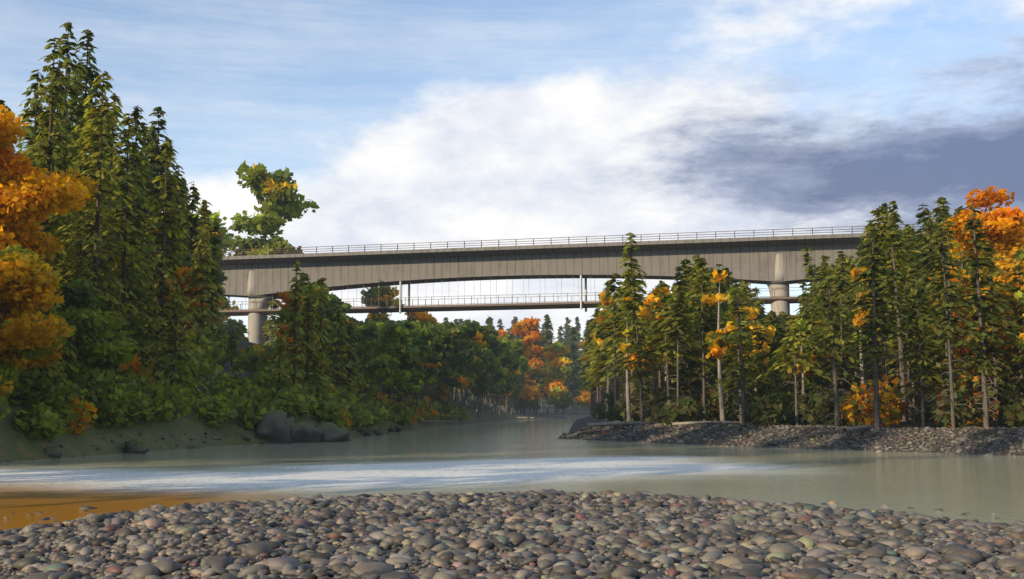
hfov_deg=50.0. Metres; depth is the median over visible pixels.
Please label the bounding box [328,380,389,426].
shrub patch
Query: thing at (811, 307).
young fir
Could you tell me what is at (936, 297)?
young fir
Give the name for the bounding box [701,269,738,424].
deciduous tree
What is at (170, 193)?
fir
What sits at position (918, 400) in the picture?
understory patch
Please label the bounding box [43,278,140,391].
alder
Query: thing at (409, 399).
shrub patch
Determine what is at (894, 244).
conifer tree
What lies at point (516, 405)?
cottonwood
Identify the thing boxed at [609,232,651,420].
fir
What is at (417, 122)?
sky
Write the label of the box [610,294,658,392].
young fir
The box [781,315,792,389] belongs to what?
young fir
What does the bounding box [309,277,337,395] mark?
fir
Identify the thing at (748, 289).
young fir
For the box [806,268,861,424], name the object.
young fir
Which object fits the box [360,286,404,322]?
cottonwood
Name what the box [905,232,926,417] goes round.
young fir
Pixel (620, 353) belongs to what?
young fir
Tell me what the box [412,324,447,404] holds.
alder
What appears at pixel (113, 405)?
shrub patch
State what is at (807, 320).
conifer tree
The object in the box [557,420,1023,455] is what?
cobbles
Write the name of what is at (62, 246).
maple
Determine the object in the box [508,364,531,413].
alder
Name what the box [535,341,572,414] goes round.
cottonwood
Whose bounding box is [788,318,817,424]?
conifer tree
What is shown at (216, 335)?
shrub patch
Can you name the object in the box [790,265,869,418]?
conifer tree
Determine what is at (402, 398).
cedar
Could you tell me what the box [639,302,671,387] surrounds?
young fir
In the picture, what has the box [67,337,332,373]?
shrub patch
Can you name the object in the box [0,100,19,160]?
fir
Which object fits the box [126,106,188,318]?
fir
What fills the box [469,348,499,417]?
alder
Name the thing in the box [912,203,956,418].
young fir
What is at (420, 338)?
alder
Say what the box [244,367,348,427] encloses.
shrub patch
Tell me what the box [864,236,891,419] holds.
young fir
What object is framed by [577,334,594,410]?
young fir
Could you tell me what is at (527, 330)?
cottonwood
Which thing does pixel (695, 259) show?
young fir
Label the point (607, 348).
young fir
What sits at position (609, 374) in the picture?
young fir
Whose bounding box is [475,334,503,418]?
alder
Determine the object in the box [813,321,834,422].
sapling
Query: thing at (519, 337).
hill forest
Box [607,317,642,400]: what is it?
young fir
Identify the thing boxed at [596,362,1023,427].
understory patch
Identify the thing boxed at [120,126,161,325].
fir
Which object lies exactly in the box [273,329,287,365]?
fir
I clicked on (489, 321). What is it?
fir
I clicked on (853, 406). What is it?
understory patch
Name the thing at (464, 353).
alder
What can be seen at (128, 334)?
shrub patch
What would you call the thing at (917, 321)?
conifer tree
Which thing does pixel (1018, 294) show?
sapling
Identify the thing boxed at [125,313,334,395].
shrub patch
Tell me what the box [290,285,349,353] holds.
alder
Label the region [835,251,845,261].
young fir
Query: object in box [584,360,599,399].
young fir
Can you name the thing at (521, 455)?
river water
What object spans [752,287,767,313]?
young fir
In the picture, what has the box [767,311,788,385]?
fir
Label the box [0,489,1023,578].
cobbles
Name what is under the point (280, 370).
fir
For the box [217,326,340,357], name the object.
shrub patch
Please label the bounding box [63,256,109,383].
fir
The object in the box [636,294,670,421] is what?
deciduous tree
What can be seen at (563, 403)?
cottonwood
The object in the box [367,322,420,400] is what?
alder
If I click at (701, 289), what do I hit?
young fir
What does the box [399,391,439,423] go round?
shrub patch
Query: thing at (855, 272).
deciduous tree
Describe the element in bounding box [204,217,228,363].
fir
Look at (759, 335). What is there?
young fir
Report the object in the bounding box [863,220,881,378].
young fir
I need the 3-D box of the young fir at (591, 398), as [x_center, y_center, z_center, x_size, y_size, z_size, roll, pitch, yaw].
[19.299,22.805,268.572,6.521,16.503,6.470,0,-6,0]
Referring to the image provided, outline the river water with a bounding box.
[0,418,1023,529]
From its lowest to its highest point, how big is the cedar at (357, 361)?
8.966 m
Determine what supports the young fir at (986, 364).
on the terrain ground
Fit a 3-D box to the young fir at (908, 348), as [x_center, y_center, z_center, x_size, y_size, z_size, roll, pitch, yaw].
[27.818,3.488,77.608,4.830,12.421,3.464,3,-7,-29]
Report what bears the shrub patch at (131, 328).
on the terrain ground
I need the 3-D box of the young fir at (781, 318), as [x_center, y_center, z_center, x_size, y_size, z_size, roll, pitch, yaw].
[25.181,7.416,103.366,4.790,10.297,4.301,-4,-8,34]
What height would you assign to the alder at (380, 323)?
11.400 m
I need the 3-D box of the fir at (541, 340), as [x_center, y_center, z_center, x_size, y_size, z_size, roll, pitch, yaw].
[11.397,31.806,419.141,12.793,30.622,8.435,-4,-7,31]
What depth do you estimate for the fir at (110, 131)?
85.26 m
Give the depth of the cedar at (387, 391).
125.76 m
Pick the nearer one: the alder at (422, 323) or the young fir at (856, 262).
the young fir at (856, 262)
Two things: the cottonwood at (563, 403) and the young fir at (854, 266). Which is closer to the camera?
the young fir at (854, 266)
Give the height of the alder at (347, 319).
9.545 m
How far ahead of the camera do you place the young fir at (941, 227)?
112.70 m
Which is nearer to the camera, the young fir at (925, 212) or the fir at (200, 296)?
the fir at (200, 296)
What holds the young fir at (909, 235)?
on the terrain ground
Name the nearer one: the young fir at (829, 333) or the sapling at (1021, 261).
the sapling at (1021, 261)
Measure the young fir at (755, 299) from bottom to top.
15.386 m
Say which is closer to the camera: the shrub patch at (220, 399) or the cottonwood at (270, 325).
the shrub patch at (220, 399)
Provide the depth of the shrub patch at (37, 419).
52.41 m
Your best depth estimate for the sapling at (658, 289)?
97.67 m
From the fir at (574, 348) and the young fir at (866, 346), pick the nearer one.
the young fir at (866, 346)
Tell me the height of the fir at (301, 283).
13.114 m
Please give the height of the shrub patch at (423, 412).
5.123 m
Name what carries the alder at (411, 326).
on the terrain ground
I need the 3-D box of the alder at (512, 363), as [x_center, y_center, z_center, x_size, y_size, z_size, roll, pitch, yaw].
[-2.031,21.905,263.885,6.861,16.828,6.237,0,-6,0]
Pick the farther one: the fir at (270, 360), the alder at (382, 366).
the alder at (382, 366)
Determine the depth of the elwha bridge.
186.75 m
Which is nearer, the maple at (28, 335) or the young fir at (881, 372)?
the maple at (28, 335)
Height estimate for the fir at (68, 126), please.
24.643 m
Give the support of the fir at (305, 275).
on the terrain ground
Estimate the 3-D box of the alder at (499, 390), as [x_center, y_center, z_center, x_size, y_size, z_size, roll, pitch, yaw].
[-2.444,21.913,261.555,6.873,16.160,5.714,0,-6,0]
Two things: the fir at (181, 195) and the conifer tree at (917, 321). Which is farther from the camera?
the fir at (181, 195)
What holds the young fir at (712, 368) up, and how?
on the terrain ground
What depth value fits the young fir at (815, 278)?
123.96 m
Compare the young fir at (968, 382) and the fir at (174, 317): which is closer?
the fir at (174, 317)
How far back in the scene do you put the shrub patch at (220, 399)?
70.59 m
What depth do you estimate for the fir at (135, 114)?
93.63 m
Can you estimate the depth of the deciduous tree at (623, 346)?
91.10 m
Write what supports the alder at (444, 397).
on the terrain ground
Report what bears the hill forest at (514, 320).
on the terrain ground
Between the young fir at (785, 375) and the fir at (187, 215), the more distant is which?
the fir at (187, 215)
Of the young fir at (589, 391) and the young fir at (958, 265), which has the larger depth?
the young fir at (589, 391)
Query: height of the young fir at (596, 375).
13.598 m
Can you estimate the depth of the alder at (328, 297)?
129.15 m
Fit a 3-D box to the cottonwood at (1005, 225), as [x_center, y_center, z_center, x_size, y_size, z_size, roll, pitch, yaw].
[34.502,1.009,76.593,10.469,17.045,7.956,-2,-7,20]
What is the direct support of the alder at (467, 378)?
on the terrain ground
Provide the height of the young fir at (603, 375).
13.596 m
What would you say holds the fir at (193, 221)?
on the terrain ground
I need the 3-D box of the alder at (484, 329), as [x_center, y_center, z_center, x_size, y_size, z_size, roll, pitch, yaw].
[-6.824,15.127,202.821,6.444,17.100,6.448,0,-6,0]
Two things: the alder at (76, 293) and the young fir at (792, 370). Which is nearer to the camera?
the alder at (76, 293)
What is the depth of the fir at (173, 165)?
106.68 m
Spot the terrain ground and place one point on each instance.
(191, 426)
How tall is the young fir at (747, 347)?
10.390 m
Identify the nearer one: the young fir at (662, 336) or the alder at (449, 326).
the young fir at (662, 336)
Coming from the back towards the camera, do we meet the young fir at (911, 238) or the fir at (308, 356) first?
the young fir at (911, 238)
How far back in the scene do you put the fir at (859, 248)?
151.73 m
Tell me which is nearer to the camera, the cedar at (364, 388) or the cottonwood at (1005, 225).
the cottonwood at (1005, 225)
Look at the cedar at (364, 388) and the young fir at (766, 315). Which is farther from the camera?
the cedar at (364, 388)
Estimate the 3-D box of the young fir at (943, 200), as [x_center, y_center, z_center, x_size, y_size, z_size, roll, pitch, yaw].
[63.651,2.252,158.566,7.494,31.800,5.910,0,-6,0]
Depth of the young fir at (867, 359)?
94.06 m
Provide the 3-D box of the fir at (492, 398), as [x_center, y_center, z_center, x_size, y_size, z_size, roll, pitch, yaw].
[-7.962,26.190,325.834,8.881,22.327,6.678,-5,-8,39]
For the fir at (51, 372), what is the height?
8.766 m
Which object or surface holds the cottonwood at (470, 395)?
on the terrain ground
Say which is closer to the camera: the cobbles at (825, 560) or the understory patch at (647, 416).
the cobbles at (825, 560)
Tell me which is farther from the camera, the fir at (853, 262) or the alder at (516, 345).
the alder at (516, 345)
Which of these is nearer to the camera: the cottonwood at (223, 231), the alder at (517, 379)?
the cottonwood at (223, 231)
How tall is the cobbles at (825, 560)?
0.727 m
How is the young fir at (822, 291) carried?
on the terrain ground
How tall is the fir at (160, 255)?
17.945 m
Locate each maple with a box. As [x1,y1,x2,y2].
[0,104,98,264]
[0,245,76,411]
[29,230,64,261]
[151,266,211,343]
[199,245,227,324]
[214,283,226,298]
[273,323,305,363]
[276,291,324,368]
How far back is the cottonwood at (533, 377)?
367.55 m
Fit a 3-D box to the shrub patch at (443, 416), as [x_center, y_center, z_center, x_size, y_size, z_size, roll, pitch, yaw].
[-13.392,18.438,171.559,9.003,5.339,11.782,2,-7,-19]
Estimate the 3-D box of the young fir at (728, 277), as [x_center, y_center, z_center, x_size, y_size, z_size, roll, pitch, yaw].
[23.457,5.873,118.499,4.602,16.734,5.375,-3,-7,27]
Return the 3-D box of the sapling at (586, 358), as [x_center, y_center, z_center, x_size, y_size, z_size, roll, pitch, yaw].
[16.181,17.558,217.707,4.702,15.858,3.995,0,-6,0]
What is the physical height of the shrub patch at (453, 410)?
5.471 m
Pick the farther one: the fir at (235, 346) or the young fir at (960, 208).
the young fir at (960, 208)
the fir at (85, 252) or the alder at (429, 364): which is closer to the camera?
the fir at (85, 252)
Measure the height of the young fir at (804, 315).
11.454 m
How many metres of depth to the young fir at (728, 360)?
95.42 m
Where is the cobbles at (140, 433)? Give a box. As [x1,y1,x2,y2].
[0,424,390,461]
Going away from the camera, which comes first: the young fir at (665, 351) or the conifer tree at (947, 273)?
the conifer tree at (947, 273)
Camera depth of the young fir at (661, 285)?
137.57 m
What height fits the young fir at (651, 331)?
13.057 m
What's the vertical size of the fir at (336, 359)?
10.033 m
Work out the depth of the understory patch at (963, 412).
74.54 m
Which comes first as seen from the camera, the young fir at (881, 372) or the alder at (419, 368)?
the young fir at (881, 372)
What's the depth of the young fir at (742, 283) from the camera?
155.57 m
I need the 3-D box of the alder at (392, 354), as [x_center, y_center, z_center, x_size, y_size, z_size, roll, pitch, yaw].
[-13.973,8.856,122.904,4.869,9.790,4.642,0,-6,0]
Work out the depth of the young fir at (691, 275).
96.92 m
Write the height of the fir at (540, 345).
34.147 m
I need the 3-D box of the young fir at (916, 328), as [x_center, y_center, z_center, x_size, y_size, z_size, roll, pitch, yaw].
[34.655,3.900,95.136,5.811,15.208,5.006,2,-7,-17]
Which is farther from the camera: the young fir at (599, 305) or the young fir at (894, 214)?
the young fir at (599, 305)
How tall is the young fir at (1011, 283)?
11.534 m
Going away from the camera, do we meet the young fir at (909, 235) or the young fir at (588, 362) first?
the young fir at (909, 235)
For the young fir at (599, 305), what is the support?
on the terrain ground
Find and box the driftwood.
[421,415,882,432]
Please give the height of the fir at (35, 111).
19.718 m
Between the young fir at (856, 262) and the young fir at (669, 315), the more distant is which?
the young fir at (669, 315)
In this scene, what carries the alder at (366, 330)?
on the terrain ground
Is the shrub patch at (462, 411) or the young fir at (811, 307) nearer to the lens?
the young fir at (811, 307)
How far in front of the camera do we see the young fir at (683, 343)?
93.54 m
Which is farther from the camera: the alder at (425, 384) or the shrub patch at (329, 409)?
the alder at (425, 384)
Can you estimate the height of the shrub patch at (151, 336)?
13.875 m
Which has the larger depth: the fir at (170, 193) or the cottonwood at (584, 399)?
the cottonwood at (584, 399)
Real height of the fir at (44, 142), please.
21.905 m
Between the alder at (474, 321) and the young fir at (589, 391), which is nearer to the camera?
the alder at (474, 321)
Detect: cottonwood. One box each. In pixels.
[195,209,238,321]
[222,160,319,345]
[262,295,280,345]
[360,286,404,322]
[402,312,437,323]
[458,390,478,399]
[485,328,508,405]
[506,397,521,412]
[510,316,549,413]
[510,397,525,413]
[517,358,543,413]
[522,371,540,413]
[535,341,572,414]
[556,350,573,413]
[574,339,590,414]
[928,186,1023,422]
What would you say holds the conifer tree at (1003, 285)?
on the terrain ground
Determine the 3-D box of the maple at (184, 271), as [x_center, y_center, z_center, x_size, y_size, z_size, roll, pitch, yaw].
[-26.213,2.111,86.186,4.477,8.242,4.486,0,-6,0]
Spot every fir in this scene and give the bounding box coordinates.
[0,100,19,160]
[15,37,104,336]
[15,60,79,167]
[15,69,81,305]
[18,22,146,305]
[20,253,79,402]
[38,106,155,291]
[45,29,128,298]
[47,71,156,387]
[59,93,157,316]
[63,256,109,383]
[83,113,178,378]
[87,94,121,226]
[92,120,125,168]
[97,105,171,325]
[101,146,124,285]
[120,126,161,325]
[125,139,212,381]
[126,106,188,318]
[128,174,195,338]
[144,129,160,173]
[144,283,208,414]
[151,156,189,263]
[155,164,208,317]
[176,176,200,260]
[178,181,215,328]
[178,193,201,263]
[178,200,231,377]
[184,224,225,322]
[199,203,230,300]
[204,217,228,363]
[221,335,241,366]
[221,356,254,411]
[266,336,292,408]
[267,355,277,380]
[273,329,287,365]
[275,273,310,345]
[275,276,308,349]
[280,260,311,393]
[289,281,328,399]
[298,281,330,391]
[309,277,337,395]
[324,305,357,399]
[335,318,366,399]
[475,391,497,403]
[485,316,492,404]
[531,341,547,412]
[535,314,558,412]
[536,323,548,412]
[539,336,545,412]
[566,328,580,412]
[573,320,590,393]
[575,328,595,405]
[577,308,599,414]
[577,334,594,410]
[579,362,592,414]
[580,318,596,404]
[580,382,591,414]
[581,309,624,415]
[582,382,593,413]
[584,328,611,415]
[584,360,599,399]
[586,283,619,410]
[588,316,604,403]
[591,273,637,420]
[592,354,619,412]
[596,292,625,420]
[597,285,649,402]
[602,263,664,403]
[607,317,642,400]
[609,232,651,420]
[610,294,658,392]
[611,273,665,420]
[619,291,717,405]
[637,292,695,388]
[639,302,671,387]
[643,283,666,385]
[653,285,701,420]
[655,283,680,372]
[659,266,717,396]
[660,286,709,394]
[664,258,708,368]
[673,258,733,420]
[674,281,711,373]
[679,263,724,420]
[681,254,716,382]
[698,273,751,397]
[699,270,730,388]
[708,264,731,391]
[712,291,783,422]
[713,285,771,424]
[714,296,747,407]
[722,268,742,368]
[723,297,762,399]
[738,280,752,305]
[743,282,754,306]
[744,293,758,400]
[746,311,766,401]
[746,327,783,409]
[750,300,766,410]
[751,297,765,313]
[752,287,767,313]
[752,312,765,388]
[752,313,789,390]
[755,315,839,425]
[758,313,793,393]
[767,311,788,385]
[769,322,819,396]
[770,314,800,388]
[778,311,786,322]
[778,327,794,387]
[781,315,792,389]
[785,303,832,419]
[785,324,814,401]
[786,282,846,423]
[788,311,810,399]
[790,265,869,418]
[798,247,818,312]
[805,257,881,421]
[806,254,868,424]
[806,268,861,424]
[810,266,834,315]
[813,263,838,418]
[818,255,830,273]
[831,261,842,297]
[831,317,891,392]
[832,255,878,376]
[834,263,870,397]
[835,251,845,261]
[836,206,933,415]
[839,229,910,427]
[839,264,882,383]
[853,237,866,265]
[855,232,878,416]
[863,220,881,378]
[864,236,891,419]
[864,282,911,382]
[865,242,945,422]
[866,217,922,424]
[869,226,928,417]
[876,226,918,401]
[879,254,932,423]
[879,265,944,405]
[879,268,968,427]
[880,202,890,224]
[886,200,911,266]
[900,224,911,392]
[903,228,986,427]
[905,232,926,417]
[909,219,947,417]
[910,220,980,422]
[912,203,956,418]
[916,225,970,385]
[919,216,933,236]
[920,200,954,339]
[922,242,980,390]
[933,205,973,268]
[936,197,952,222]
[936,211,990,383]
[937,205,1022,427]
[954,205,970,377]
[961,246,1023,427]
[962,252,993,421]
[988,250,1023,400]
[1006,270,1023,382]
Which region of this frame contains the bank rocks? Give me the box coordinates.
[43,410,401,457]
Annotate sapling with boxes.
[582,356,595,400]
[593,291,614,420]
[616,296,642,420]
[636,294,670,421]
[646,286,673,380]
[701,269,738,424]
[724,286,759,421]
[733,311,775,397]
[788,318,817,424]
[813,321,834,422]
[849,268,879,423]
[1014,253,1023,349]
[1015,248,1023,315]
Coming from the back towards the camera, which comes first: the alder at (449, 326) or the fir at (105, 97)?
the alder at (449, 326)
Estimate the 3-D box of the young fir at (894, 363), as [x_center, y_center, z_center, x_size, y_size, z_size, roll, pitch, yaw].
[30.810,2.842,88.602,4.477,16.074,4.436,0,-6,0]
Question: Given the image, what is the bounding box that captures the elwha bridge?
[217,223,932,344]
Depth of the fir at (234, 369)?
75.57 m
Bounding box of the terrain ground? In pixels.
[0,340,1023,578]
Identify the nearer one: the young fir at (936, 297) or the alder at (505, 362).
the young fir at (936, 297)
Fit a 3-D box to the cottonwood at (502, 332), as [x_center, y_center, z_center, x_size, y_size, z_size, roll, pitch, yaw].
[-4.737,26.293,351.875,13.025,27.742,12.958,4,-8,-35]
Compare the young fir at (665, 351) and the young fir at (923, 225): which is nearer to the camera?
the young fir at (665, 351)
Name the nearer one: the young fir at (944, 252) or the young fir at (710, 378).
the young fir at (944, 252)
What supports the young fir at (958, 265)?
on the terrain ground
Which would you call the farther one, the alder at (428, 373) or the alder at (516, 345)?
the alder at (516, 345)
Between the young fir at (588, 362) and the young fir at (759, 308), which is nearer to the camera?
the young fir at (759, 308)
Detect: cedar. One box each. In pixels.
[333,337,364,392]
[339,347,361,391]
[351,344,385,407]
[378,384,415,428]
[383,386,425,423]
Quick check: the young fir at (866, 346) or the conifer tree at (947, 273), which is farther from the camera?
the young fir at (866, 346)
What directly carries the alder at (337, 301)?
on the terrain ground
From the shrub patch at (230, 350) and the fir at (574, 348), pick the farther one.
the fir at (574, 348)
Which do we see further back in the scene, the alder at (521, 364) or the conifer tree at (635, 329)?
the alder at (521, 364)
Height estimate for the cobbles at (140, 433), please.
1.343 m
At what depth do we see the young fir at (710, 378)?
111.82 m
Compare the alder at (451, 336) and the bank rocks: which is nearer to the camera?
the bank rocks
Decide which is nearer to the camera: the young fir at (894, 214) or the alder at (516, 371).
the young fir at (894, 214)
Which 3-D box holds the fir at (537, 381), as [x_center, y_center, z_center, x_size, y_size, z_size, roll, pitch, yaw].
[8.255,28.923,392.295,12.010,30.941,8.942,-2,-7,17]
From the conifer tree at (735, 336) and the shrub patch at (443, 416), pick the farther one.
the shrub patch at (443, 416)
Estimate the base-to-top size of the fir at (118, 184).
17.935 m
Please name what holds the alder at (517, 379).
on the terrain ground
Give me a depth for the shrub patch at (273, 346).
133.17 m
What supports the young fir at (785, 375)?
on the terrain ground
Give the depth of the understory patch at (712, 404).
84.92 m
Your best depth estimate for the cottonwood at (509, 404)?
363.61 m
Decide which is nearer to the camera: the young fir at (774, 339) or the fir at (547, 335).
the young fir at (774, 339)
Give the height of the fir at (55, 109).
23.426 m
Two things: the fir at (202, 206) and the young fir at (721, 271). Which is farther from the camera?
the fir at (202, 206)
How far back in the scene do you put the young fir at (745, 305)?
103.43 m
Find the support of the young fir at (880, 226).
on the terrain ground
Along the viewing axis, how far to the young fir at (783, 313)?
149.20 m
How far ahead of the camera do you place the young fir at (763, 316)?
114.11 m
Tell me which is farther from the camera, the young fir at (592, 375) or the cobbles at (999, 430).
the young fir at (592, 375)
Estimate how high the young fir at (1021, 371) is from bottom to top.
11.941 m
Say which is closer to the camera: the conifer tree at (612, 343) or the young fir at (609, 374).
the conifer tree at (612, 343)
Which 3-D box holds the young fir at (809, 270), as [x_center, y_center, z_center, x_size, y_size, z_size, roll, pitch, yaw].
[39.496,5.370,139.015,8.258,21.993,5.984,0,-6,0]
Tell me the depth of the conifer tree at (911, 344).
84.08 m
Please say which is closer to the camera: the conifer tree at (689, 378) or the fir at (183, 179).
the conifer tree at (689, 378)
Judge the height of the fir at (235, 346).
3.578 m
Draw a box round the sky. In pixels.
[0,0,1023,349]
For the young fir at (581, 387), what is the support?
on the terrain ground
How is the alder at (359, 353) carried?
on the terrain ground
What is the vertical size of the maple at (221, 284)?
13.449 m
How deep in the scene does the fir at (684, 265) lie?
100.71 m
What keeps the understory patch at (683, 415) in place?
on the terrain ground
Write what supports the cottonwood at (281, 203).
on the terrain ground
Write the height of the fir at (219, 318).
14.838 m
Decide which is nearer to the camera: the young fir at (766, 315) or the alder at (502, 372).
the young fir at (766, 315)
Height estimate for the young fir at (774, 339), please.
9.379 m
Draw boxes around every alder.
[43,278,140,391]
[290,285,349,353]
[305,285,328,341]
[314,282,336,302]
[322,297,362,379]
[339,318,356,359]
[342,321,378,372]
[355,323,380,384]
[364,321,408,408]
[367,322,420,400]
[370,320,383,345]
[372,336,402,388]
[396,320,426,396]
[397,328,435,426]
[403,329,427,402]
[410,319,437,395]
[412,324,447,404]
[415,324,444,412]
[422,324,439,400]
[427,328,463,419]
[428,383,450,401]
[441,327,477,413]
[445,323,461,387]
[445,325,473,404]
[458,332,486,407]
[461,320,483,406]
[464,325,491,405]
[465,322,479,405]
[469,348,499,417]
[474,325,499,409]
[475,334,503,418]
[477,352,501,414]
[485,339,509,412]
[490,350,515,413]
[491,336,515,415]
[494,348,517,414]
[496,334,514,409]
[498,340,523,415]
[500,365,520,416]
[505,346,523,412]
[505,359,521,409]
[508,356,528,414]
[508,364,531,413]
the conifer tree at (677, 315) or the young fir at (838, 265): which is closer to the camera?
the conifer tree at (677, 315)
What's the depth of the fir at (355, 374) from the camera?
106.97 m
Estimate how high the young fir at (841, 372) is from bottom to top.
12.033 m
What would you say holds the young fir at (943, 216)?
on the terrain ground
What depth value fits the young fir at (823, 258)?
156.33 m
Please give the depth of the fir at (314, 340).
96.06 m
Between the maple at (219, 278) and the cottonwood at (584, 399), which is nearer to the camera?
the maple at (219, 278)
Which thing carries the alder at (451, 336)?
on the terrain ground
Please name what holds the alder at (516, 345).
on the terrain ground
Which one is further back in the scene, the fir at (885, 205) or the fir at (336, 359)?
the fir at (885, 205)
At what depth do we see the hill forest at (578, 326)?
842.09 m
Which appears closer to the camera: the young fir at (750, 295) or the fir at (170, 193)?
the fir at (170, 193)
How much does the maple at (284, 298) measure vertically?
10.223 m
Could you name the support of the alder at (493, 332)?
on the terrain ground
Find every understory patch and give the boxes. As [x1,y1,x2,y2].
[591,375,1000,426]
[593,376,981,420]
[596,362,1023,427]
[601,373,943,424]
[613,371,1010,424]
[637,378,1010,426]
[648,379,982,427]
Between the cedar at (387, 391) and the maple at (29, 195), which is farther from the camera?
the cedar at (387, 391)
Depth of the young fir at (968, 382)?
80.79 m
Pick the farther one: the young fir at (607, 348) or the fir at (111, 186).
the young fir at (607, 348)
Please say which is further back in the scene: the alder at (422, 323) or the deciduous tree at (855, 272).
the alder at (422, 323)
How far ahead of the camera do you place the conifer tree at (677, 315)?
83.04 m
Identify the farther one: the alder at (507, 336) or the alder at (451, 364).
the alder at (507, 336)
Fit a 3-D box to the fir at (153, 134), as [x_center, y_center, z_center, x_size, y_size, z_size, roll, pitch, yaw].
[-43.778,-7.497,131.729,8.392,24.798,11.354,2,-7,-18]
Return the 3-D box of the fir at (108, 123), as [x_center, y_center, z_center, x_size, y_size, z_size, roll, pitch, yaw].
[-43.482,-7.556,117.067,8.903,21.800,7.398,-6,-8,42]
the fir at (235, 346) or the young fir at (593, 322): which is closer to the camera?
the fir at (235, 346)
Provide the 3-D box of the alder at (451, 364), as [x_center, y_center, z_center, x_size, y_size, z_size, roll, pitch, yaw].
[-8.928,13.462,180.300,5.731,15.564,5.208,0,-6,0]
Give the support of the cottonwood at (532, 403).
on the terrain ground
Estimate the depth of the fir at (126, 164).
74.92 m
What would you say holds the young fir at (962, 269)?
on the terrain ground
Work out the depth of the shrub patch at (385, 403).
113.22 m
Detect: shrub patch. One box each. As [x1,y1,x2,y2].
[0,365,72,439]
[23,319,417,391]
[33,365,186,434]
[62,314,372,384]
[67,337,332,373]
[97,316,243,373]
[104,353,270,428]
[124,309,277,348]
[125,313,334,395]
[131,325,334,382]
[204,327,292,369]
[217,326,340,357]
[223,318,386,388]
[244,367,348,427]
[264,363,372,428]
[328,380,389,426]
[353,389,393,423]
[355,385,416,426]
[379,387,417,422]
[394,390,430,420]
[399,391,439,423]
[420,393,451,420]
[422,390,458,420]
[449,399,468,419]
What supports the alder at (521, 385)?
on the terrain ground
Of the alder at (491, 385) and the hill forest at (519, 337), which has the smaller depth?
the alder at (491, 385)
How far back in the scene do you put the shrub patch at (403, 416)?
124.36 m
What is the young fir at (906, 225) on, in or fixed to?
on the terrain ground
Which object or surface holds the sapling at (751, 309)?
on the terrain ground
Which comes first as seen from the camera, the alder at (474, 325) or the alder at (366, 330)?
the alder at (366, 330)
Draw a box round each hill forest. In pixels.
[224,317,580,409]
[232,316,586,407]
[238,316,583,407]
[247,317,580,410]
[437,319,588,411]
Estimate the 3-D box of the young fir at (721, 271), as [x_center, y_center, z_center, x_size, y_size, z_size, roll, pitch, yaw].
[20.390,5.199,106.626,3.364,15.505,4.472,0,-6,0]
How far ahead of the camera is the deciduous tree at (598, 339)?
127.32 m
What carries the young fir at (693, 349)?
on the terrain ground
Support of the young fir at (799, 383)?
on the terrain ground
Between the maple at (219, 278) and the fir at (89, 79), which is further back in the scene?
the maple at (219, 278)
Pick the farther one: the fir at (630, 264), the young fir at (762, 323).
the young fir at (762, 323)
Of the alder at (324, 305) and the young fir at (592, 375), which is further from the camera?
the young fir at (592, 375)
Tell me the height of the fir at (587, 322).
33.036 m
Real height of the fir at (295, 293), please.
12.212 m
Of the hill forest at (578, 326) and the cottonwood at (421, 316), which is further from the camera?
the hill forest at (578, 326)
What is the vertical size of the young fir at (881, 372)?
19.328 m
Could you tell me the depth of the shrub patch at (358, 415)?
92.50 m
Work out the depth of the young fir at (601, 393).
150.95 m
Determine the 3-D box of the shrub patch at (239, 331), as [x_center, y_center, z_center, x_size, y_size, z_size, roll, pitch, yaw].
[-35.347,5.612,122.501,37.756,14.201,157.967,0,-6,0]
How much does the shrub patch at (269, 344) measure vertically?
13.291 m
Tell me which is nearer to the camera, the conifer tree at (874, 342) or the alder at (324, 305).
the conifer tree at (874, 342)
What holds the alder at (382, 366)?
on the terrain ground
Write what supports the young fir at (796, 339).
on the terrain ground
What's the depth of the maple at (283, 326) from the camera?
109.45 m
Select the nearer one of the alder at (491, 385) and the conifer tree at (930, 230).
the conifer tree at (930, 230)
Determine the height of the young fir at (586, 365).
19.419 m

